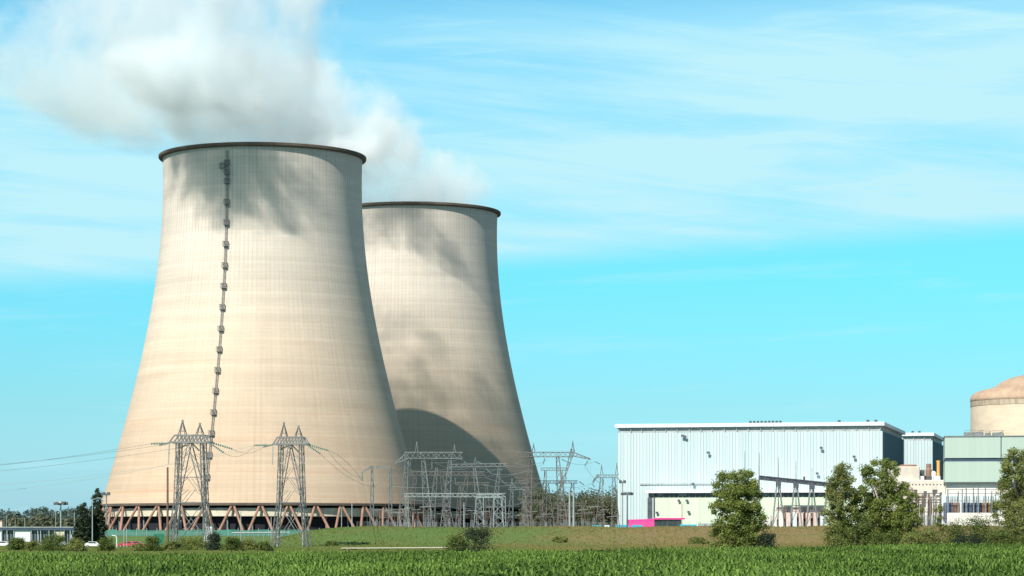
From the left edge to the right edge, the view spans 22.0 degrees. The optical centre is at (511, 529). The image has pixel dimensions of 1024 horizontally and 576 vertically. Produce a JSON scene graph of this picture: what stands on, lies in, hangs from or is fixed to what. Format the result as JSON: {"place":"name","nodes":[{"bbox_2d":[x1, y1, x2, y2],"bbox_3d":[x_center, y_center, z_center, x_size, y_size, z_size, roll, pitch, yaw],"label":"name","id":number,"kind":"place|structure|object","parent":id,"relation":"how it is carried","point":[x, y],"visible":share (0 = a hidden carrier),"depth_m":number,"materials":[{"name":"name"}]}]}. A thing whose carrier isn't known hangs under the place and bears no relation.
{"place":"outdoors","nodes":[
{"label":"outdoors","id":0,"kind":"place"},
{"bbox_2d":[341,547,447,548],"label":"farm path","id":1,"kind":"structure","parent":0,"point":[399,547],"depth_m":555.73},
{"bbox_2d":[0,524,1020,555],"bbox_3d":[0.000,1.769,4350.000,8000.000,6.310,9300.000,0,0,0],"label":"ground","id":2,"kind":"structure","parent":0,"point":[121,539],"depth_m":680.15,"materials":[{"name":"green plant"}]},
{"bbox_2d":[0,520,4,526],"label":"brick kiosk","id":3,"kind":"object","parent":2,"relation":"on","point":[2,523],"visible":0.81,"depth_m":800.41,"materials":[{"name":"beige brick"}]},
{"bbox_2d":[0,541,7,545],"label":"parked car","id":4,"kind":"object","parent":2,"relation":"on","point":[3,543],"visible":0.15,"depth_m":659.15,"materials":[{"name":"white metal"}]},
{"bbox_2d":[5,536,25,550],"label":"bush","id":5,"kind":"object","parent":2,"relation":"on","point":[16,543],"visible":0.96,"depth_m":559.09,"materials":[{"name":"green plant"}]},
{"bbox_2d":[24,540,39,550],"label":"bush","id":6,"kind":"object","parent":2,"relation":"on","point":[30,545],"visible":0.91,"depth_m":549.18,"materials":[{"name":"green plant"}]},
{"bbox_2d":[0,527,76,544],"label":"building","id":7,"kind":"structure","parent":2,"relation":"on","point":[31,533],"depth_m":769.90,"materials":[{"name":"white paint"}]},
{"bbox_2d":[3,531,6,541],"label":"window","id":8,"kind":"structure","parent":7,"relation":"in","point":[4,532],"depth_m":770.61,"materials":[{"name":"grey glass"}]},
{"bbox_2d":[8,531,12,540],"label":"window","id":9,"kind":"structure","parent":7,"relation":"in","point":[10,533],"depth_m":770.61,"materials":[{"name":"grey glass"}]},
{"bbox_2d":[32,531,36,540],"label":"window","id":10,"kind":"structure","parent":7,"relation":"in","point":[34,533],"depth_m":770.61,"materials":[{"name":"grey glass"}]},
{"bbox_2d":[39,531,43,541],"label":"window","id":11,"kind":"structure","parent":7,"relation":"in","point":[42,532],"depth_m":770.61,"materials":[{"name":"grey glass"}]},
{"bbox_2d":[65,531,69,541],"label":"window","id":12,"kind":"structure","parent":7,"relation":"in","point":[67,533],"depth_m":770.61,"materials":[{"name":"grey glass"}]},
{"bbox_2d":[0,513,89,529],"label":"woodland","id":13,"kind":"object","parent":2,"relation":"on","point":[42,520],"visible":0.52,"depth_m":1280.62,"materials":[{"name":"green plant"}]},
{"bbox_2d":[31,532,70,551],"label":"bush","id":14,"kind":"object","parent":2,"relation":"on","point":[47,545],"visible":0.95,"depth_m":544.04,"materials":[{"name":"green plant"}]},
{"bbox_2d":[0,505,105,526],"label":"treeline","id":15,"kind":"object","parent":2,"relation":"on","point":[67,513],"visible":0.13,"depth_m":1962.87,"materials":[{"name":"green plant"}]},
{"bbox_2d":[54,501,67,526],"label":"lamp post","id":16,"kind":"object","parent":2,"relation":"on","point":[60,503],"visible":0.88,"depth_m":799.60,"materials":[{"name":"metal"}]},
{"bbox_2d":[64,537,87,551],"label":"bush","id":17,"kind":"object","parent":2,"relation":"on","point":[76,545],"visible":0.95,"depth_m":538.88,"materials":[{"name":"green plant"}]},
{"bbox_2d":[72,502,93,544],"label":"conical tree","id":18,"kind":"object","parent":2,"relation":"on","point":[83,525],"visible":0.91,"depth_m":698.97,"materials":[{"name":"green plant"}]},
{"bbox_2d":[85,542,99,546],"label":"parked car","id":19,"kind":"object","parent":2,"relation":"on","point":[88,544],"visible":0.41,"depth_m":639.15,"materials":[{"name":"white paint"}]},
{"bbox_2d":[92,498,100,541],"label":"lamp post","id":20,"kind":"object","parent":2,"relation":"on","point":[92,517],"visible":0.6,"depth_m":689.88,"materials":[{"name":"metal"}]},
{"bbox_2d":[88,488,108,542],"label":"conical tree","id":21,"kind":"object","parent":2,"relation":"on","point":[100,525],"visible":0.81,"depth_m":703.96,"materials":[{"name":"green plant"}]},
{"bbox_2d":[94,537,116,550],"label":"bush","id":22,"kind":"object","parent":2,"relation":"on","point":[105,544],"visible":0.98,"depth_m":543.90,"materials":[{"name":"green plant"}]},
{"bbox_2d":[102,492,109,536],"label":"lamp post","id":23,"kind":"object","parent":2,"relation":"on","point":[104,493],"visible":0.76,"depth_m":859.80,"materials":[{"name":"metal"}]},
{"bbox_2d":[117,541,134,546],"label":"parked car","id":24,"kind":"object","parent":2,"relation":"on","point":[129,543],"visible":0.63,"depth_m":649.15,"materials":[{"name":"red paint"}]},
{"bbox_2d":[130,542,142,551],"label":"bush","id":25,"kind":"object","parent":2,"relation":"on","point":[138,546],"visible":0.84,"depth_m":549.45,"materials":[{"name":"green plant"}]},
{"bbox_2d":[141,535,164,550],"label":"bush","id":26,"kind":"object","parent":2,"relation":"on","point":[151,545],"visible":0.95,"depth_m":539.04,"materials":[{"name":"green plant"}]},
{"bbox_2d":[153,533,163,544],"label":"screen panel","id":27,"kind":"object","parent":2,"relation":"on","point":[159,536],"visible":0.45,"depth_m":700.00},
{"bbox_2d":[166,467,168,542],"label":"wooden pole","id":28,"kind":"object","parent":2,"relation":"on","point":[167,527],"visible":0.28,"depth_m":589.88,"materials":[{"name":"brown wood"}]},
{"bbox_2d":[160,540,183,550],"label":"bush","id":29,"kind":"object","parent":2,"relation":"on","point":[171,545],"visible":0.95,"depth_m":549.33,"materials":[{"name":"green plant"}]},
{"bbox_2d":[151,420,231,547],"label":"lattice pylon","id":30,"kind":"object","parent":2,"relation":"on","point":[203,456],"visible":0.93,"depth_m":599.07,"materials":[{"name":"metal"}]},
{"bbox_2d":[6,444,146,464],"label":"overhead line","id":31,"kind":"object","parent":30,"relation":"attached to","point":[77,455],"visible":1,"depth_m":591.51,"materials":[{"name":"metal"}]},
{"bbox_2d":[0,445,158,464],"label":"overhead line","id":32,"kind":"object","parent":30,"relation":"attached to","point":[77,456],"visible":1,"depth_m":586.91,"materials":[{"name":"metal"}]},
{"bbox_2d":[4,447,180,470],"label":"overhead line","id":33,"kind":"object","parent":30,"relation":"attached to","point":[91,460],"visible":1,"depth_m":586.53,"materials":[{"name":"metal"}]},
{"bbox_2d":[179,533,209,549],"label":"bush","id":34,"kind":"object","parent":2,"relation":"on","point":[191,543],"visible":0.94,"depth_m":563.96,"materials":[{"name":"green plant"}]},
{"bbox_2d":[104,528,319,535],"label":"fence","id":35,"kind":"object","parent":2,"relation":"on","point":[116,532],"visible":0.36,"depth_m":879.98,"materials":[{"name":"green metal"}]},
{"bbox_2d":[205,531,221,550],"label":"bush","id":36,"kind":"object","parent":2,"relation":"on","point":[214,540],"visible":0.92,"depth_m":544.28,"materials":[{"name":"green plant"}]},
{"bbox_2d":[220,536,244,551],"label":"bush","id":37,"kind":"object","parent":2,"relation":"on","point":[233,544],"visible":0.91,"depth_m":544.47,"materials":[{"name":"green plant"}]},
{"bbox_2d":[239,538,261,550],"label":"bush","id":38,"kind":"object","parent":2,"relation":"on","point":[247,544],"visible":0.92,"depth_m":548.92,"materials":[{"name":"green plant"}]},
{"bbox_2d":[232,532,289,541],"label":"pipe rail","id":39,"kind":"object","parent":2,"relation":"on","point":[256,532],"visible":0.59,"depth_m":769.79,"materials":[{"name":"metal"}]},
{"bbox_2d":[254,541,273,550],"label":"bush","id":40,"kind":"object","parent":2,"relation":"on","point":[265,546],"visible":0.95,"depth_m":548.92,"materials":[{"name":"green plant"}]},
{"bbox_2d":[101,142,427,529],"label":"cooling tower","id":41,"kind":"structure","parent":2,"relation":"on","point":[262,328],"depth_m":1053.46,"materials":[{"name":"concrete"}]},
{"bbox_2d":[254,422,327,546],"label":"lattice pylon","id":42,"kind":"object","parent":2,"relation":"on","point":[301,490],"visible":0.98,"depth_m":638.88,"materials":[{"name":"metal"}]},
{"bbox_2d":[6,445,253,490],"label":"overhead line","id":43,"kind":"object","parent":42,"relation":"attached to","point":[128,472],"visible":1,"depth_m":641.79,"materials":[{"name":"metal"}]},
{"bbox_2d":[0,447,260,484],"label":"overhead line","id":44,"kind":"object","parent":42,"relation":"attached to","point":[124,471],"visible":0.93,"depth_m":639.62,"materials":[{"name":"metal"}]},
{"bbox_2d":[324,540,337,545],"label":"bush","id":45,"kind":"object","parent":2,"relation":"on","point":[332,543],"visible":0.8,"depth_m":639.20,"materials":[{"name":"green plant"}]},
{"bbox_2d":[361,466,393,526],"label":"switchyard gantry","id":46,"kind":"object","parent":2,"relation":"on","point":[369,467],"visible":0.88,"depth_m":799.63,"materials":[{"name":"grey metal"}]},
{"bbox_2d":[382,510,391,525],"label":"post insulator","id":47,"kind":"object","parent":2,"relation":"on","point":[386,515],"visible":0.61,"depth_m":849.87,"materials":[{"name":"grey metal"}]},
{"bbox_2d":[376,509,402,526],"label":"switchyard gantry","id":48,"kind":"object","parent":2,"relation":"on","point":[390,511],"visible":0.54,"depth_m":959.47,"materials":[{"name":"metal"}]},
{"bbox_2d":[425,507,434,526],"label":"post insulator","id":49,"kind":"object","parent":2,"relation":"on","point":[429,516],"visible":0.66,"depth_m":849.79,"materials":[{"name":"grey ceramic"}]},
{"bbox_2d":[395,441,466,526],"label":"switchyard gantry","id":50,"kind":"object","parent":2,"relation":"on","point":[406,459],"visible":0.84,"depth_m":859.12,"materials":[{"name":"grey metal"}]},
{"bbox_2d":[426,504,447,522],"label":"switchyard gantry","id":51,"kind":"object","parent":2,"relation":"on","point":[430,510],"visible":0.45,"depth_m":969.47,"materials":[{"name":"metal"}]},
{"bbox_2d":[404,471,484,526],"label":"switchyard gantry","id":52,"kind":"object","parent":2,"relation":"on","point":[441,489],"visible":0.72,"depth_m":929.31,"materials":[{"name":"metal"}]},
{"bbox_2d":[362,201,542,527],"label":"cooling tower","id":53,"kind":"structure","parent":2,"relation":"on","point":[432,270],"depth_m":1244.76,"materials":[{"name":"concrete"}]},
{"bbox_2d":[405,493,505,526],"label":"switchyard gantry","id":54,"kind":"object","parent":2,"relation":"on","point":[502,496],"visible":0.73,"depth_m":844.36,"materials":[{"name":"grey metal"}]},
{"bbox_2d":[443,534,469,552],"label":"bush","id":55,"kind":"object","parent":2,"relation":"on","point":[454,543],"visible":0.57,"depth_m":417.07,"materials":[{"name":"green plant"}]},
{"bbox_2d":[427,457,506,527],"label":"switchyard gantry","id":56,"kind":"object","parent":2,"relation":"on","point":[474,487],"visible":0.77,"depth_m":899.41,"materials":[{"name":"grey metal"}]},
{"bbox_2d":[467,510,476,527],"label":"post insulator","id":57,"kind":"object","parent":2,"relation":"on","point":[471,517],"visible":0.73,"depth_m":819.78,"materials":[{"name":"grey ceramic"}]},
{"bbox_2d":[455,482,490,526],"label":"switchyard gantry","id":58,"kind":"object","parent":2,"relation":"on","point":[485,498],"visible":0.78,"depth_m":959.47,"materials":[{"name":"metal"}]},
{"bbox_2d":[448,524,501,551],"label":"bush","id":59,"kind":"object","parent":2,"relation":"on","point":[472,535],"visible":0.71,"depth_m":419.09,"materials":[{"name":"green plant"}]},
{"bbox_2d":[473,494,503,527],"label":"switchyard gantry","id":60,"kind":"object","parent":2,"relation":"on","point":[493,504],"visible":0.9,"depth_m":833.80,"materials":[{"name":"grey metal"}]},
{"bbox_2d":[486,506,496,527],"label":"post insulator","id":61,"kind":"object","parent":2,"relation":"on","point":[491,517],"visible":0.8,"depth_m":819.69,"materials":[{"name":"grey ceramic"}]},
{"bbox_2d":[507,481,529,526],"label":"switchyard gantry","id":62,"kind":"object","parent":2,"relation":"on","point":[512,501],"visible":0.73,"depth_m":889.51,"materials":[{"name":"grey metal"}]},
{"bbox_2d":[520,500,544,525],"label":"switchyard gantry","id":63,"kind":"object","parent":2,"relation":"on","point":[533,502],"visible":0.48,"depth_m":964.47,"materials":[{"name":"metal"}]},
{"bbox_2d":[512,480,583,525],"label":"switchyard gantry","id":64,"kind":"object","parent":2,"relation":"on","point":[548,483],"visible":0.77,"depth_m":879.50,"materials":[{"name":"metal"}]},
{"bbox_2d":[513,441,590,526],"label":"switchyard gantry","id":65,"kind":"object","parent":2,"relation":"on","point":[561,476],"visible":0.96,"depth_m":869.21,"materials":[{"name":"metal"}]},
{"bbox_2d":[541,468,566,525],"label":"switchyard gantry","id":66,"kind":"object","parent":2,"relation":"on","point":[546,491],"visible":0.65,"depth_m":939.47,"materials":[{"name":"metal"}]},
{"bbox_2d":[551,536,567,541],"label":"bush","id":67,"kind":"object","parent":2,"relation":"on","point":[559,539],"visible":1,"depth_m":659.34,"materials":[{"name":"green plant"}]},
{"bbox_2d":[515,484,617,526],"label":"woodland","id":68,"kind":"object","parent":2,"relation":"on","point":[607,499],"visible":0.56,"depth_m":1168.05,"materials":[{"name":"green plant"}]},
{"bbox_2d":[569,490,570,525],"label":"switchyard mast","id":69,"kind":"object","parent":2,"relation":"on","point":[569,510],"visible":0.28,"depth_m":779.75,"materials":[{"name":"metal"}]},
{"bbox_2d":[555,503,586,525],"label":"switchyard gantry","id":70,"kind":"object","parent":2,"relation":"on","point":[572,505],"visible":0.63,"depth_m":969.47,"materials":[{"name":"metal"}]},
{"bbox_2d":[573,490,574,525],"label":"switchyard mast","id":71,"kind":"object","parent":2,"relation":"on","point":[573,510],"visible":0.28,"depth_m":779.75,"materials":[{"name":"metal"}]},
{"bbox_2d":[593,461,622,526],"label":"switchyard gantry","id":72,"kind":"object","parent":2,"relation":"on","point":[612,495],"visible":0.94,"depth_m":899.46,"materials":[{"name":"metal"}]},
{"bbox_2d":[619,480,625,526],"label":"lamp post","id":73,"kind":"object","parent":2,"relation":"on","point":[624,481],"visible":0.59,"depth_m":939.83,"materials":[{"name":"metal"}]},
{"bbox_2d":[621,492,633,526],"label":"lamp post","id":74,"kind":"object","parent":2,"relation":"on","point":[627,493],"visible":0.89,"depth_m":899.77,"materials":[{"name":"metal"}]},
{"bbox_2d":[365,521,995,527],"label":"perimeter fence","id":75,"kind":"object","parent":2,"relation":"on","point":[423,524],"visible":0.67,"depth_m":711.99,"materials":[{"name":"metal"}]},
{"bbox_2d":[687,536,709,544],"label":"bush","id":76,"kind":"object","parent":2,"relation":"on","point":[697,540],"visible":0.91,"depth_m":639.12,"materials":[{"name":"green plant"}]},
{"bbox_2d":[706,468,770,547],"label":"leafy tree","id":77,"kind":"object","parent":2,"relation":"on","point":[735,491],"visible":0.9,"depth_m":428.30,"materials":[{"name":"green plant"}]},
{"bbox_2d":[645,490,872,525],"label":"hall annex","id":78,"kind":"object","parent":2,"relation":"on","point":[689,506],"visible":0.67,"depth_m":1006.16,"materials":[{"name":"white paint"}]},
{"bbox_2d":[753,531,778,547],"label":"bush","id":79,"kind":"object","parent":2,"relation":"on","point":[765,539],"visible":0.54,"depth_m":423.24,"materials":[{"name":"green plant"}]},
{"bbox_2d":[778,457,778,512],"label":"lightning mast","id":80,"kind":"object","parent":2,"relation":"on","point":[778,486],"visible":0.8,"depth_m":933.84,"materials":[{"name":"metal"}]},
{"bbox_2d":[763,505,824,526],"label":"transformer compound","id":81,"kind":"object","parent":2,"relation":"on","point":[796,521],"visible":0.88,"depth_m":932.00,"materials":[{"name":"white paint"}]},
{"bbox_2d":[759,475,834,526],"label":"bus duct","id":82,"kind":"object","parent":2,"relation":"on","point":[796,482],"visible":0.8,"depth_m":929.82,"materials":[{"name":"metal"}]},
{"bbox_2d":[826,533,844,547],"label":"bush","id":83,"kind":"object","parent":2,"relation":"on","point":[835,540],"visible":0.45,"depth_m":419.47,"materials":[{"name":"green plant"}]},
{"bbox_2d":[818,461,859,545],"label":"leafy tree","id":84,"kind":"object","parent":2,"relation":"on","point":[840,478],"visible":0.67,"depth_m":441.19,"materials":[{"name":"green plant"}]},
{"bbox_2d":[831,512,876,546],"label":"bush","id":85,"kind":"object","parent":2,"relation":"on","point":[861,529],"visible":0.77,"depth_m":429.49,"materials":[{"name":"green plant"}]},
{"bbox_2d":[847,457,910,545],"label":"leafy tree","id":86,"kind":"object","parent":2,"relation":"on","point":[871,506],"visible":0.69,"depth_m":443.15,"materials":[{"name":"green plant"}]},
{"bbox_2d":[866,527,899,545],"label":"bush","id":87,"kind":"object","parent":2,"relation":"on","point":[882,540],"visible":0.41,"depth_m":417.58,"materials":[{"name":"green plant"}]},
{"bbox_2d":[891,488,926,542],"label":"leafy tree","id":88,"kind":"object","parent":2,"relation":"on","point":[908,519],"visible":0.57,"depth_m":439.04,"materials":[{"name":"green plant"}]},
{"bbox_2d":[896,529,927,544],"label":"bush","id":89,"kind":"object","parent":2,"relation":"on","point":[909,539],"visible":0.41,"depth_m":411.30,"materials":[{"name":"green plant"}]},
{"bbox_2d":[911,492,941,525],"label":"cable frame","id":90,"kind":"object","parent":2,"relation":"on","point":[929,502],"visible":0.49,"depth_m":949.67,"materials":[{"name":"metal"}]},
{"bbox_2d":[913,523,945,544],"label":"bush","id":91,"kind":"object","parent":2,"relation":"on","point":[929,534],"visible":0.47,"depth_m":414.00,"materials":[{"name":"green plant"}]},
{"bbox_2d":[931,504,947,542],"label":"leafy tree","id":92,"kind":"object","parent":2,"relation":"on","point":[940,517],"visible":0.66,"depth_m":449.48,"materials":[{"name":"green plant"}]},
{"bbox_2d":[936,516,970,543],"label":"bush","id":93,"kind":"object","parent":2,"relation":"on","point":[952,532],"visible":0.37,"depth_m":417.60,"materials":[{"name":"green plant"}]},
{"bbox_2d":[950,531,987,544],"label":"bush","id":94,"kind":"object","parent":2,"relation":"on","point":[974,540],"visible":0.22,"depth_m":405.17,"materials":[{"name":"green plant"}]},
{"bbox_2d":[941,486,1006,525],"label":"switchgear compound","id":95,"kind":"object","parent":2,"relation":"on","point":[957,506],"visible":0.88,"depth_m":933.60,"materials":[{"name":"white paint"}]},
{"bbox_2d":[954,511,998,543],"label":"bush","id":96,"kind":"object","parent":2,"relation":"on","point":[976,526],"visible":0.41,"depth_m":419.48,"materials":[{"name":"green plant"}]},
{"bbox_2d":[979,526,1018,544],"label":"bush","id":97,"kind":"object","parent":2,"relation":"on","point":[1000,536],"visible":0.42,"depth_m":411.41,"materials":[{"name":"green plant"}]},
{"bbox_2d":[988,447,1023,542],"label":"leafy tree","id":98,"kind":"object","parent":2,"relation":"on","point":[1011,495],"visible":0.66,"depth_m":438.77,"materials":[{"name":"green plant"}]},
{"bbox_2d":[1001,501,1023,542],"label":"leafy tree","id":99,"kind":"object","parent":2,"relation":"on","point":[1020,524],"visible":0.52,"depth_m":419.38,"materials":[{"name":"green plant"}]},
{"bbox_2d":[1016,530,1023,544],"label":"bush","id":100,"kind":"object","parent":2,"relation":"on","point":[1022,539],"visible":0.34,"depth_m":401.36,"materials":[{"name":"green plant"}]},
{"bbox_2d":[0,541,1023,575],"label":"corn field","id":101,"kind":"structure","parent":0,"point":[956,559],"depth_m":205.07,"materials":[{"name":"green plant"}]},
{"bbox_2d":[0,0,1023,517],"label":"sky","id":102,"kind":"structure","parent":0,"point":[712,211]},
{"bbox_2d":[628,518,684,527],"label":"site shed","id":103,"kind":"structure","parent":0,"point":[663,522],"depth_m":960.71,"materials":[{"name":"pink paint"}]},
{"bbox_2d":[615,420,905,524],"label":"turbine hall","id":104,"kind":"structure","parent":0,"point":[696,456],"depth_m":1013.30,"materials":[{"name":"white paint"}]},
{"bbox_2d":[872,461,944,525],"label":"service block","id":105,"kind":"structure","parent":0,"point":[927,480],"depth_m":984.00,"materials":[{"name":"concrete"}]},
{"bbox_2d":[902,431,943,479],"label":"turbine hall","id":106,"kind":"structure","parent":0,"point":[921,450],"depth_m":1178.88,"materials":[{"name":"white paint"}]},
{"bbox_2d":[942,430,1023,508],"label":"auxiliary block","id":107,"kind":"structure","parent":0,"point":[970,459],"depth_m":948.70,"materials":[{"name":"metal"}]},
{"bbox_2d":[944,458,1020,461],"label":"slot window","id":108,"kind":"structure","parent":107,"relation":"in","point":[946,459],"depth_m":949.25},
{"bbox_2d":[970,375,1023,435],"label":"reactor building","id":109,"kind":"structure","parent":0,"point":[1000,406],"depth_m":1013.02,"materials":[{"name":"beige concrete"}]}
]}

